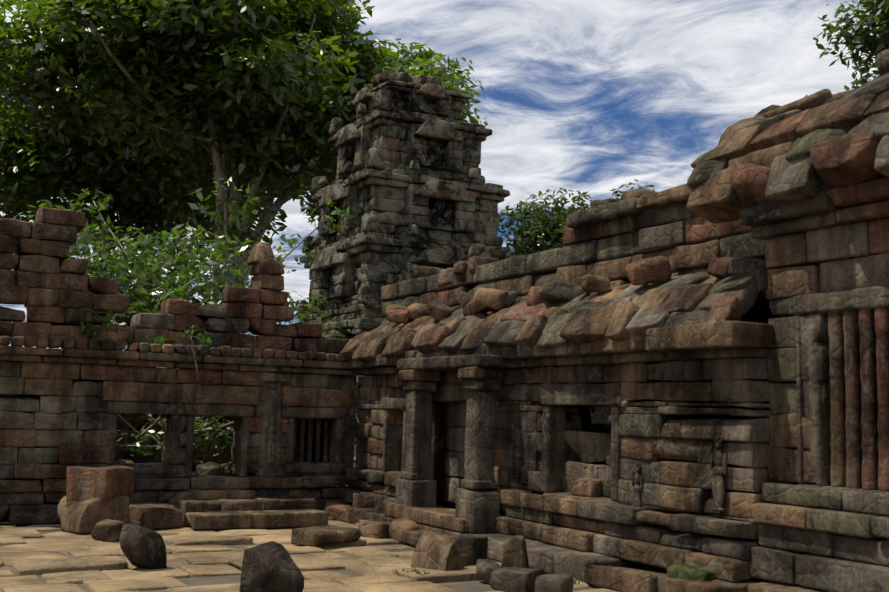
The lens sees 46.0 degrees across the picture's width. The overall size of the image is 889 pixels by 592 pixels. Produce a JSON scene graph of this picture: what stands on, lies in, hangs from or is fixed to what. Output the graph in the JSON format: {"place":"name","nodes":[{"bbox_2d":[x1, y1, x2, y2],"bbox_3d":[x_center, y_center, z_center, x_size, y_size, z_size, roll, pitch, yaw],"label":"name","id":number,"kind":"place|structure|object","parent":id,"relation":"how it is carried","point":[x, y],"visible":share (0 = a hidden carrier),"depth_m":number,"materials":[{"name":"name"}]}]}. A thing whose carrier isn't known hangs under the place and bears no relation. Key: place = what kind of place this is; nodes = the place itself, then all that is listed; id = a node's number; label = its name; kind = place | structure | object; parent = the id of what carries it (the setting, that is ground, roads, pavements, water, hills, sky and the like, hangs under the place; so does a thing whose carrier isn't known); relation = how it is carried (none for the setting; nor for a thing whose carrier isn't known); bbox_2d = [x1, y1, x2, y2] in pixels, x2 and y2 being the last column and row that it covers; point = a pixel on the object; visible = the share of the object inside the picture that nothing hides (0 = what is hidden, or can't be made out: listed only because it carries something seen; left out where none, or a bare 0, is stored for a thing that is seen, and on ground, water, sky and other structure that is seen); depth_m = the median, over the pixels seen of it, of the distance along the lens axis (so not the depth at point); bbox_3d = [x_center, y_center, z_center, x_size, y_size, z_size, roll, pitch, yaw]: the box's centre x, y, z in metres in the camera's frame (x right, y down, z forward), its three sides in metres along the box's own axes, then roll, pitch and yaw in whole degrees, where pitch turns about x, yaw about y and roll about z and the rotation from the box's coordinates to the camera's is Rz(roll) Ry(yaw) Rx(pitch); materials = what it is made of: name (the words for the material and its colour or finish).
{"place":"outdoors","nodes":[
{"label":"outdoors","id":0,"kind":"place"},
{"bbox_2d":[0,517,617,591],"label":"paving","id":1,"kind":"structure","parent":0,"point":[99,566],"depth_m":14.76,"materials":[{"name":"beige stone"}]},
{"bbox_2d":[0,414,666,591],"bbox_3d":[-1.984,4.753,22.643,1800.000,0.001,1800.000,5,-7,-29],"label":"ground","id":2,"kind":"structure","parent":0,"point":[474,586],"depth_m":14.02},
{"bbox_2d":[10,199,222,325],"bbox_3d":[-9.573,1.211,30.832,8.309,8.464,7.287,5,-7,-29],"label":"bush","id":3,"kind":"object","parent":2,"relation":"on","point":[179,267],"depth_m":29.78,"materials":[{"name":"green plant"}]},
{"bbox_2d":[0,55,265,294],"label":"tree","id":4,"kind":"object","parent":2,"relation":"on","point":[138,186],"depth_m":53.03,"materials":[{"name":"green plant"}]},
{"bbox_2d":[28,177,354,368],"bbox_3d":[-6.524,0.999,27.210,8.767,8.223,7.814,5,-7,-29],"label":"bush","id":5,"kind":"object","parent":2,"relation":"on","point":[229,271],"depth_m":26.53,"materials":[{"name":"green plant"}]},
{"bbox_2d":[0,0,479,430],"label":"tree","id":6,"kind":"object","parent":2,"relation":"on","point":[155,47],"depth_m":44.31,"materials":[{"name":"green plant"}]},
{"bbox_2d":[279,38,487,224],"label":"tree","id":7,"kind":"object","parent":2,"relation":"on","point":[424,55],"depth_m":60.38,"materials":[{"name":"green plant"}]},
{"bbox_2d":[297,66,515,484],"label":"tower","id":8,"kind":"structure","parent":2,"relation":"on","point":[410,187],"depth_m":32.61,"materials":[{"name":"stone"}]},
{"bbox_2d":[0,49,888,591],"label":"walls","id":9,"kind":"structure","parent":2,"relation":"on","point":[686,385],"depth_m":16.27,"materials":[{"name":"stone"}]},
{"bbox_2d":[74,296,251,457],"bbox_3d":[-5.845,2.031,22.554,6.322,4.570,5.664,5,-7,-29],"label":"plant","id":10,"kind":"object","parent":9,"relation":"on","point":[207,435],"depth_m":22.99,"materials":[{"name":"green plant"}]},
{"bbox_2d":[78,310,416,346],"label":"plants","id":11,"kind":"object","parent":9,"relation":"attached to","point":[87,331],"visible":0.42,"depth_m":20.54,"materials":[{"name":"green plant"}]},
{"bbox_2d":[396,568,579,583],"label":"weeds","id":12,"kind":"object","parent":2,"relation":"on","point":[574,579],"visible":0.17,"depth_m":14.07,"materials":[{"name":"green plant"}]},
{"bbox_2d":[497,179,654,255],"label":"tree","id":13,"kind":"object","parent":2,"relation":"on","point":[537,235],"depth_m":56.22,"materials":[{"name":"green plant"}]},
{"bbox_2d":[805,0,888,96],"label":"tree","id":14,"kind":"object","parent":2,"relation":"on","point":[873,44],"depth_m":39.92,"materials":[{"name":"green plant"}]},
{"bbox_2d":[0,0,884,368],"label":"sky","id":15,"kind":"structure","parent":0,"point":[597,97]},
{"bbox_2d":[510,245,539,255],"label":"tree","id":16,"kind":"object","parent":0,"point":[513,248],"depth_m":64.86,"materials":[{"name":"green plant"}]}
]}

